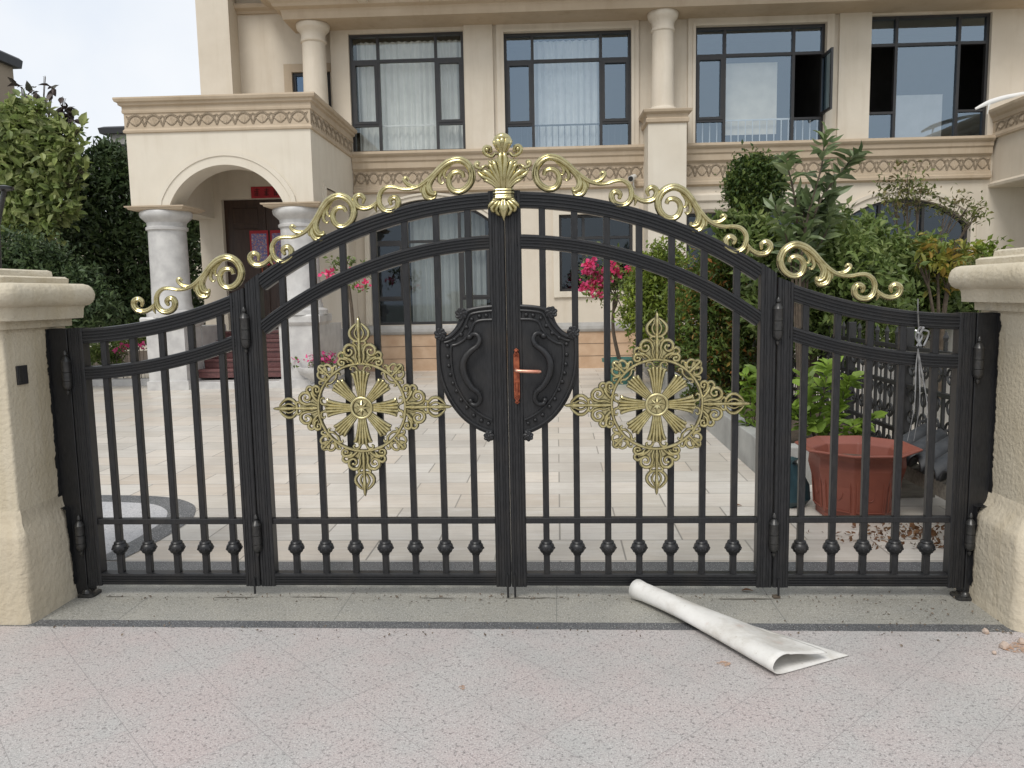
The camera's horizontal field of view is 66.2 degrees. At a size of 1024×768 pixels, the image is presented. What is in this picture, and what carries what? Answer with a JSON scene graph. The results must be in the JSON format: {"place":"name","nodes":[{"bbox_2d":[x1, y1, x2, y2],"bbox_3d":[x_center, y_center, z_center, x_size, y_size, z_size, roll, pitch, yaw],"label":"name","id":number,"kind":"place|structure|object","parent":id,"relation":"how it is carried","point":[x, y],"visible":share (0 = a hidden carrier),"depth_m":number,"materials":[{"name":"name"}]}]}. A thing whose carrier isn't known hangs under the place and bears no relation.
{"place":"outdoors","nodes":[
{"label":"outdoors","id":0,"kind":"place"},
{"bbox_2d":[0,50,22,102],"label":"neighbour house","id":1,"kind":"structure","parent":0,"point":[9,63],"depth_m":35.23,"materials":[{"name":"white paint"}]},
{"bbox_2d":[0,0,200,199],"label":"sky","id":2,"kind":"structure","parent":0,"point":[95,52],"materials":[{"name":"white"}]},
{"bbox_2d":[98,126,138,215],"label":"neighbour house","id":3,"kind":"structure","parent":0,"point":[110,130],"depth_m":37.65,"materials":[{"name":"grey"}]},
{"bbox_2d":[91,351,147,365],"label":"garden soil","id":4,"kind":"structure","parent":0,"point":[141,358],"depth_m":21.63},
{"bbox_2d":[6,231,201,350],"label":"boundary wall","id":5,"kind":"structure","parent":4,"relation":"on","point":[145,345],"depth_m":24.50,"materials":[{"name":"paint"}]},
{"bbox_2d":[102,502,166,553],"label":"path","id":6,"kind":"structure","parent":0,"point":[131,532],"depth_m":5.56,"materials":[{"name":"grey stone"}]},
{"bbox_2d":[0,626,1023,767],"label":"pavement","id":7,"kind":"structure","parent":0,"point":[149,697],"depth_m":2.94,"materials":[{"name":"grey concrete"}]},
{"bbox_2d":[629,579,848,673],"bbox_3d":[0.983,1.045,3.548,0.412,0.101,0.944,-5,7,-29],"label":"rolled sheet","id":8,"kind":"object","parent":7,"relation":"on","point":[776,653],"visible":1,"depth_m":3.32,"materials":[{"name":"white plastic"}]},
{"bbox_2d":[982,628,989,633],"bbox_3d":[2.070,1.078,3.433,0.027,0.024,0.028,-1,6,3],"label":"rubble stone","id":9,"kind":"object","parent":7,"relation":"on","point":[985,630],"visible":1,"depth_m":3.42,"materials":[{"name":"beige stone"}]},
{"bbox_2d":[999,641,1008,649],"bbox_3d":[2.061,1.091,3.288,0.034,0.031,0.034,-3,7,-18],"label":"rubble stone","id":10,"kind":"object","parent":7,"relation":"on","point":[1003,645],"visible":1,"depth_m":3.28,"materials":[{"name":"beige stone"}]},
{"bbox_2d":[1004,642,1023,652],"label":"clay stain","id":11,"kind":"object","parent":7,"relation":"on","point":[1021,648],"visible":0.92,"depth_m":3.29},
{"bbox_2d":[1017,638,1023,643],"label":"rubble stone","id":12,"kind":"object","parent":7,"relation":"on","point":[1020,640],"visible":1,"depth_m":3.32,"materials":[{"name":"beige stone"}]},
{"bbox_2d":[93,367,947,561],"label":"driveway","id":13,"kind":"structure","parent":0,"point":[623,477],"depth_m":6.29,"materials":[{"name":"beige tile"}]},
{"bbox_2d":[0,185,13,268],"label":"garden lamp","id":14,"kind":"object","parent":13,"relation":"on","point":[4,189],"visible":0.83,"depth_m":8.94,"materials":[{"name":"metal"}]},
{"bbox_2d":[7,77,80,124],"bbox_3d":[-9.661,-3.287,16.577,1.407,6.242,0.606,-1,6,3],"label":"purple leaf tree","id":15,"kind":"object","parent":13,"relation":"on","point":[68,115],"visible":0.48,"depth_m":16.25,"materials":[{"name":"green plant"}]},
{"bbox_2d":[0,89,93,248],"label":"broadleaf tree","id":16,"kind":"object","parent":13,"relation":"on","point":[37,147],"visible":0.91,"depth_m":14.75,"materials":[{"name":"green plant"}]},
{"bbox_2d":[0,220,127,327],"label":"evergreen shrub","id":17,"kind":"object","parent":13,"relation":"on","point":[30,252],"visible":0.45,"depth_m":13.17,"materials":[{"name":"green plant"}]},
{"bbox_2d":[89,319,146,365],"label":"shrub","id":18,"kind":"object","parent":13,"relation":"on","point":[95,354],"visible":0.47,"depth_m":14.99,"materials":[{"name":"green plant"}]},
{"bbox_2d":[92,378,148,385],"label":"bed kerb","id":19,"kind":"structure","parent":13,"relation":"on","point":[119,382],"depth_m":14.26,"materials":[{"name":"grey stone"}]},
{"bbox_2d":[112,341,144,377],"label":"pink flowers","id":20,"kind":"object","parent":13,"relation":"on","point":[114,350],"visible":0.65,"depth_m":14.62,"materials":[{"name":"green plant"}]},
{"bbox_2d":[101,495,195,559],"bbox_3d":[-2.802,0.929,5.653,0.904,0.001,2.206,-7,9,-42],"label":"path border","id":21,"kind":"object","parent":13,"relation":"on","point":[185,508],"visible":0.54,"depth_m":5.61,"materials":[{"name":"black stone"}]},
{"bbox_2d":[291,351,343,388],"bbox_3d":[-3.144,-0.266,13.413,1.257,0.641,0.892,-1,6,3],"label":"stone planter","id":22,"kind":"object","parent":13,"relation":"on","point":[308,373],"visible":0.52,"depth_m":13.20,"materials":[{"name":"grey stone"}]},
{"bbox_2d":[318,255,371,384],"bbox_3d":[-2.789,-1.103,13.499,0.962,2.272,0.507,-1,6,3],"label":"bougainvillea","id":23,"kind":"object","parent":13,"relation":"on","point":[350,263],"visible":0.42,"depth_m":13.39,"materials":[{"name":"pink plant"}]},
{"bbox_2d":[602,357,634,384],"bbox_3d":[1.814,-0.225,13.169,0.620,0.425,0.620,-1,6,3],"label":"flower pot","id":24,"kind":"object","parent":13,"relation":"on","point":[627,359],"visible":0.22,"depth_m":12.99,"materials":[{"name":"ceramic"}]},
{"bbox_2d":[578,241,635,358],"bbox_3d":[1.715,-1.345,13.040,1.408,2.037,1.004,-1,6,3],"label":"bougainvillea","id":25,"kind":"object","parent":24,"relation":"in","point":[592,284],"visible":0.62,"depth_m":12.89,"materials":[{"name":"pink plant"}]},
{"bbox_2d":[643,358,811,484],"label":"planter wall","id":26,"kind":"structure","parent":13,"relation":"on","point":[720,430],"depth_m":7.07,"materials":[{"name":"grey stone"}]},
{"bbox_2d":[675,359,871,442],"bbox_3d":[2.887,-0.025,10.993,0.910,0.001,9.640,-1,6,3],"label":"garden bed","id":27,"kind":"object","parent":26,"relation":"in","point":[794,435],"depth_m":7.33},
{"bbox_2d":[610,236,696,369],"bbox_3d":[2.298,-1.235,12.008,1.287,2.264,1.507,-6,8,-35],"label":"golden bush","id":28,"kind":"object","parent":27,"relation":"on","point":[653,303],"visible":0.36,"depth_m":11.86,"materials":[{"name":"green plant"}]},
{"bbox_2d":[653,234,756,405],"bbox_3d":[2.439,-0.693,8.807,1.724,2.120,1.216,-1,6,3],"label":"photinia hedge","id":29,"kind":"object","parent":27,"relation":"on","point":[719,349],"visible":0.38,"depth_m":8.71,"materials":[{"name":"green plant"}]},
{"bbox_2d":[727,364,756,426],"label":"young shrub","id":30,"kind":"object","parent":27,"relation":"on","point":[748,385],"visible":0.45,"depth_m":7.04,"materials":[{"name":"green plant"}]},
{"bbox_2d":[715,139,793,219],"bbox_3d":[3.428,-1.718,11.105,1.070,3.382,1.020,-1,6,3],"label":"topiary tree","id":31,"kind":"object","parent":27,"relation":"on","point":[752,178],"visible":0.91,"depth_m":10.76,"materials":[{"name":"green plant"}]},
{"bbox_2d":[763,122,871,397],"bbox_3d":[2.888,-1.043,7.463,1.043,2.882,0.556,-1,6,3],"label":"laurel shrub","id":32,"kind":"object","parent":27,"relation":"on","point":[813,226],"visible":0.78,"depth_m":7.36,"materials":[{"name":"green plant"}]},
{"bbox_2d":[704,193,935,403],"bbox_3d":[3.138,-0.819,8.150,2.254,2.282,1.425,-1,6,3],"label":"broadleaf shrub","id":33,"kind":"object","parent":27,"relation":"on","point":[840,252],"visible":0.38,"depth_m":7.91,"materials":[{"name":"green plant"}]},
{"bbox_2d":[790,456,810,507],"bbox_3d":[1.949,0.688,5.544,0.284,0.330,0.302,-1,6,3],"label":"plastic bag","id":34,"kind":"object","parent":13,"relation":"on","point":[793,482],"visible":0.27,"depth_m":5.46,"materials":[{"name":"blue plastic"}]},
{"bbox_2d":[744,322,951,439],"bbox_3d":[3.256,-0.101,8.496,0.070,1.220,7.035,-1,6,3],"label":"iron fence","id":35,"kind":"object","parent":13,"relation":"on","point":[889,389],"visible":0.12,"depth_m":6.53,"materials":[{"name":"black metal"}]},
{"bbox_2d":[903,423,926,443],"bbox_3d":[2.878,0.400,5.699,0.606,0.186,0.156,-5,8,-33],"label":"roof tile","id":36,"kind":"object","parent":35,"relation":"attached to","point":[920,432],"visible":0.36,"depth_m":5.68,"materials":[{"name":"grey tile"}]},
{"bbox_2d":[906,428,946,465],"bbox_3d":[2.866,0.430,5.492,0.606,0.186,0.156,-5,8,-33],"label":"roof tile","id":37,"kind":"object","parent":35,"relation":"attached to","point":[940,434],"visible":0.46,"depth_m":5.48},
{"bbox_2d":[908,435,948,471],"bbox_3d":[2.854,0.448,5.283,0.606,0.186,0.156,-5,8,-33],"label":"roof tile","id":38,"kind":"object","parent":35,"relation":"attached to","point":[941,447],"visible":0.49,"depth_m":5.21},
{"bbox_2d":[922,452,947,480],"bbox_3d":[2.842,0.478,5.075,0.606,0.186,0.156,-5,8,-33],"label":"roof tile","id":39,"kind":"object","parent":35,"relation":"attached to","point":[940,464],"visible":0.26,"depth_m":4.93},
{"bbox_2d":[938,469,946,480],"bbox_3d":[2.830,0.496,4.866,0.606,0.186,0.156,-5,8,-33],"label":"roof tile","id":40,"kind":"object","parent":35,"relation":"attached to","point":[943,475],"visible":0.19,"depth_m":4.81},
{"bbox_2d":[795,435,922,515],"bbox_3d":[2.310,0.642,5.276,0.730,0.469,0.730,-1,6,3],"label":"flower pot","id":41,"kind":"object","parent":13,"relation":"on","point":[849,472],"visible":0.75,"depth_m":5.09,"materials":[{"name":"ceramic"}]},
{"bbox_2d":[791,356,887,436],"bbox_3d":[2.625,0.189,6.455,0.942,0.847,0.497,-1,6,3],"label":"young shrub","id":42,"kind":"object","parent":41,"relation":"in","point":[819,425],"visible":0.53,"depth_m":6.39,"materials":[{"name":"green plant"}]},
{"bbox_2d":[794,328,952,421],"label":"garden wall","id":43,"kind":"structure","parent":13,"relation":"on","point":[950,340],"depth_m":9.32,"materials":[{"name":"white paint"}]},
{"bbox_2d":[806,523,944,549],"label":"leaf litter","id":44,"kind":"object","parent":13,"relation":"on","point":[918,531],"visible":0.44,"depth_m":4.79,"materials":[{"name":"brown plant"}]},
{"bbox_2d":[837,206,981,348],"bbox_3d":[4.686,-0.927,9.072,2.198,2.234,1.355,-1,6,3],"label":"leafy shrub","id":45,"kind":"object","parent":13,"relation":"on","point":[899,249],"visible":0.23,"depth_m":8.81,"materials":[{"name":"green plant"}]},
{"bbox_2d":[901,478,934,497],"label":"timber block","id":46,"kind":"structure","parent":13,"relation":"on","point":[909,489],"depth_m":5.66,"materials":[{"name":"brown wood"}]},
{"bbox_2d":[903,463,946,499],"bbox_3d":[2.739,0.631,5.159,0.100,0.100,1.580,-1,6,3],"label":"timber plank","id":47,"kind":"object","parent":46,"relation":"on","point":[914,474],"visible":0.06,"depth_m":5.16,"materials":[{"name":"wood"}]},
{"bbox_2d":[868,159,993,248],"bbox_3d":[5.597,-1.508,10.588,1.591,3.002,0.758,-1,6,3],"label":"fruit tree","id":48,"kind":"object","parent":13,"relation":"on","point":[907,198],"visible":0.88,"depth_m":10.47,"materials":[{"name":"green plant"}]},
{"bbox_2d":[907,231,983,406],"bbox_3d":[4.599,-0.683,8.415,0.671,1.887,0.659,-1,6,3],"label":"croton","id":49,"kind":"object","parent":13,"relation":"on","point":[943,262],"visible":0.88,"depth_m":8.32,"materials":[{"name":"yellow plant"}]},
{"bbox_2d":[963,251,984,311],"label":"barberry bush","id":50,"kind":"object","parent":13,"relation":"on","point":[969,260],"visible":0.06,"depth_m":7.67,"materials":[{"name":"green plant"}]},
{"bbox_2d":[40,585,1002,624],"bbox_3d":[0.001,1.068,3.988,28.000,0.001,0.682,-1,6,3],"label":"threshold","id":51,"kind":"object","parent":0,"point":[598,604],"visible":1,"depth_m":3.86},
{"bbox_2d":[0,268,94,624],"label":"gate pillar","id":52,"kind":"structure","parent":51,"relation":"on","point":[38,581],"depth_m":3.77,"materials":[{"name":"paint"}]},
{"bbox_2d":[15,365,28,384],"bbox_3d":[-2.329,-0.043,3.734,0.012,0.090,0.072,-1,6,3],"label":"bell plate","id":53,"kind":"object","parent":52,"relation":"attached to","point":[21,374],"visible":1,"depth_m":3.73,"materials":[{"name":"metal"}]},
{"bbox_2d":[48,328,101,597],"bbox_3d":[-2.240,0.410,4.020,0.142,1.386,0.122,-1,6,3],"label":"gate post","id":54,"kind":"object","parent":52,"relation":"attached to","point":[60,361],"visible":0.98,"depth_m":3.99,"materials":[{"name":"black metal"}]},
{"bbox_2d":[67,254,260,593],"bbox_3d":[-1.754,0.219,3.977,0.919,1.721,0.082,-1,6,3],"label":"gate leaf","id":55,"kind":"object","parent":54,"relation":"attached to","point":[84,372],"visible":1,"depth_m":3.96,"materials":[{"name":"black paint"}]},
{"bbox_2d":[239,133,531,597],"bbox_3d":[-0.608,-0.044,3.856,1.447,2.264,0.131,-1,6,3],"label":"gate leaf","id":56,"kind":"object","parent":51,"relation":"on","point":[472,366],"visible":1,"depth_m":3.85,"materials":[{"name":"black paint"}]},
{"bbox_2d":[106,596,943,599],"bbox_3d":[-0.002,1.072,3.932,4.200,0.001,0.025,-1,6,3],"label":"floor joint","id":57,"kind":"object","parent":51,"relation":"on","point":[549,597],"visible":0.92,"depth_m":3.93,"materials":[{"name":"grey concrete"}]},
{"bbox_2d":[53,588,1011,649],"bbox_3d":[0.100,1.091,3.741,4.684,0.030,0.738,-1,6,3],"label":"grit","id":58,"kind":"object","parent":51,"relation":"on","point":[901,645],"visible":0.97,"depth_m":3.70,"materials":[{"name":"gravel"}]},
{"bbox_2d":[505,153,783,597],"bbox_3d":[0.633,-0.014,3.786,1.308,2.172,0.138,-1,6,3],"label":"gate leaf","id":59,"kind":"object","parent":51,"relation":"on","point":[543,361],"visible":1,"depth_m":3.78,"materials":[{"name":"black paint"}]},
{"bbox_2d":[772,594,779,598],"bbox_3d":[1.304,1.049,3.875,0.035,0.014,0.025,-1,6,3],"label":"stone chip","id":60,"kind":"object","parent":51,"relation":"on","point":[775,596],"visible":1,"depth_m":3.86,"materials":[{"name":"grey stone"}]},
{"bbox_2d":[948,247,1023,632],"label":"gate pillar","id":61,"kind":"structure","parent":51,"relation":"on","point":[995,283],"depth_m":3.58,"materials":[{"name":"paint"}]},
{"bbox_2d":[949,312,997,600],"bbox_3d":[2.214,0.354,3.760,0.142,1.386,0.122,-1,6,3],"label":"gate post","id":62,"kind":"object","parent":61,"relation":"attached to","point":[984,354],"visible":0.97,"depth_m":3.72,"materials":[{"name":"black metal"}]},
{"bbox_2d":[772,241,975,595],"bbox_3d":[1.721,0.175,3.774,0.919,1.721,0.082,-1,6,3],"label":"gate leaf","id":63,"kind":"object","parent":62,"relation":"attached to","point":[958,360],"visible":1,"depth_m":3.76,"materials":[{"name":"black paint"}]},
{"bbox_2d":[907,299,929,440],"bbox_3d":[1.923,-0.063,3.692,0.094,0.674,0.022,-1,6,3],"label":"plastic ribbon","id":64,"kind":"object","parent":63,"relation":"hanging from","point":[918,339],"visible":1,"depth_m":3.69,"materials":[{"name":"silver plastic"}]},
{"label":"ground","id":65,"kind":"structure","parent":0,"visible":0},
{"bbox_2d":[48,127,205,354],"bbox_3d":[-8.711,-2.923,17.467,4.007,5.359,3.843,-4,7,-21],"label":"evergreen tree","id":66,"kind":"object","parent":65,"relation":"on","point":[111,248],"visible":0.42,"depth_m":16.65,"materials":[{"name":"green plant"}]},
{"bbox_2d":[0,620,1016,631],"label":"kerb strip","id":67,"kind":"object","parent":65,"relation":"on","point":[529,625],"visible":1,"depth_m":3.62,"materials":[{"name":"black stone"}]},
{"bbox_2d":[107,561,942,570],"bbox_3d":[0.025,1.021,4.401,28.000,0.001,0.150,-1,6,3],"label":"stone band","id":68,"kind":"object","parent":65,"relation":"on","point":[535,566],"depth_m":4.40,"materials":[{"name":"black stone"}]},
{"bbox_2d":[112,0,1023,390],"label":"villa","id":69,"kind":"object","parent":65,"relation":"on","point":[276,104],"visible":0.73,"depth_m":15.31,"materials":[{"name":"paint"}]},
{"bbox_2d":[224,199,282,328],"bbox_3d":[-4.841,-2.356,15.529,1.600,2.540,0.164,-1,6,2],"label":"door","id":70,"kind":"structure","parent":69,"relation":"in","point":[242,217],"depth_m":15.46,"materials":[{"name":"brown wood"}]},
{"bbox_2d":[249,230,269,264],"bbox_3d":[-4.973,-2.677,15.460,0.370,0.680,0.009,-1,6,2],"label":"door print","id":71,"kind":"object","parent":70,"relation":"attached to","point":[259,242],"depth_m":15.45,"materials":[{"name":"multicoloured paper"}]},
{"bbox_2d":[270,230,281,263],"bbox_3d":[-4.563,-2.683,15.444,0.370,0.680,0.009,-1,6,2],"label":"door print","id":72,"kind":"object","parent":70,"relation":"attached to","point":[274,234],"depth_m":15.43,"materials":[{"name":"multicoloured paper"}]},
{"bbox_2d":[251,186,280,197],"bbox_3d":[-4.672,-3.725,15.237,0.800,0.220,0.012,-1,6,2],"label":"door banner","id":73,"kind":"object","parent":69,"relation":"attached to","point":[265,192],"depth_m":15.24,"materials":[{"name":"red paper"}]},
{"bbox_2d":[293,72,331,106],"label":"window","id":74,"kind":"structure","parent":69,"relation":"in","point":[295,75],"depth_m":15.82,"materials":[{"name":"black metal"}]},
{"bbox_2d":[349,32,465,151],"bbox_3d":[-2.070,-5.782,15.671,2.270,2.290,0.169,-1,6,2],"label":"window","id":75,"kind":"structure","parent":69,"relation":"in","point":[376,63],"depth_m":15.58,"materials":[{"name":"black metal"}]},
{"bbox_2d":[357,40,462,150],"bbox_3d":[-2.056,-5.791,15.883,2.120,2.180,0.082,-1,6,2],"label":"curtain","id":76,"kind":"object","parent":69,"relation":"hanging from","point":[407,93],"visible":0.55,"depth_m":15.88,"materials":[{"name":"white fabric"}]},
{"bbox_2d":[377,200,489,324],"bbox_3d":[-1.637,-2.475,16.000,2.470,2.509,0.102,-1,6,2],"label":"window","id":77,"kind":"structure","parent":69,"relation":"in","point":[380,243],"depth_m":15.97,"materials":[{"name":"black metal"}]},
{"bbox_2d":[410,212,486,321],"bbox_3d":[-1.292,-2.404,16.244,1.600,2.220,0.083,-1,6,2],"label":"curtain","id":78,"kind":"object","parent":69,"relation":"hanging from","point":[423,296],"visible":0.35,"depth_m":16.26,"materials":[{"name":"white fabric"}]},
{"bbox_2d":[534,39,598,146],"bbox_3d":[1.092,-5.779,15.772,1.300,2.140,0.083,-1,6,2],"label":"curtain","id":79,"kind":"object","parent":69,"relation":"hanging from","point":[566,93],"visible":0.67,"depth_m":15.77,"materials":[{"name":"white fabric"}]},
{"bbox_2d":[504,30,630,146],"bbox_3d":[1.099,-5.775,15.558,2.490,2.260,0.169,-1,6,2],"label":"window","id":80,"kind":"structure","parent":69,"relation":"in","point":[609,60],"depth_m":15.46,"materials":[{"name":"metal"}]},
{"bbox_2d":[559,215,631,290],"bbox_3d":[1.687,-2.650,15.866,1.470,1.520,0.090,-1,6,2],"label":"window","id":81,"kind":"structure","parent":69,"relation":"in","point":[583,217],"depth_m":15.79,"materials":[{"name":"black metal"}]},
{"bbox_2d":[628,174,636,188],"bbox_3d":[2.378,-3.982,15.391,0.120,0.278,0.356,2,7,29],"label":"security camera","id":82,"kind":"object","parent":69,"relation":"attached to","point":[633,177],"visible":1,"depth_m":15.29,"materials":[{"name":"white plastic"}]},
{"bbox_2d":[687,212,800,268],"bbox_3d":[4.647,-2.401,15.789,2.300,2.050,0.090,-1,6,2],"label":"window","id":83,"kind":"structure","parent":69,"relation":"in","point":[690,215],"depth_m":15.68,"materials":[{"name":"black metal"}]},
{"bbox_2d":[725,62,776,134],"bbox_3d":[4.731,-5.670,15.621,1.060,1.380,0.015,-1,6,2],"label":"roller blind","id":84,"kind":"object","parent":69,"relation":"hanging from","point":[751,90],"visible":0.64,"depth_m":15.61,"materials":[{"name":"white fabric"}]},
{"bbox_2d":[695,24,833,142],"bbox_3d":[4.817,-5.799,15.143,2.510,2.260,0.722,-1,6,2],"label":"window","id":85,"kind":"structure","parent":69,"relation":"in","point":[722,57],"depth_m":15.32,"materials":[{"name":"black metal"}]},
{"bbox_2d":[850,199,966,265],"bbox_3d":[7.701,-2.541,15.662,2.620,2.239,0.090,-1,6,2],"label":"window","id":86,"kind":"structure","parent":69,"relation":"in","point":[878,205],"depth_m":15.53,"materials":[{"name":"black metal"}]},
{"bbox_2d":[895,94,942,137],"bbox_3d":[8.076,-5.275,15.654,0.950,0.940,0.030,-1,6,2],"label":"board","id":87,"kind":"object","parent":69,"relation":"in","point":[918,115],"visible":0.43,"depth_m":15.63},
{"bbox_2d":[869,13,990,137],"bbox_3d":[8.042,-5.925,15.264,2.310,2.360,0.090,-1,6,2],"label":"window","id":88,"kind":"structure","parent":69,"relation":"in","point":[958,43],"depth_m":15.18,"materials":[{"name":"black metal"}]},
{"bbox_2d":[975,92,1023,113],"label":"plastic strip","id":89,"kind":"object","parent":69,"relation":"attached to","point":[988,103],"visible":1,"depth_m":14.31,"materials":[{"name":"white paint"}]},
{"bbox_2d":[967,234,1013,264],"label":"lime shrub","id":90,"kind":"object","parent":65,"relation":"on","point":[983,247],"visible":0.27,"depth_m":9.70,"materials":[{"name":"green plant"}]}
]}

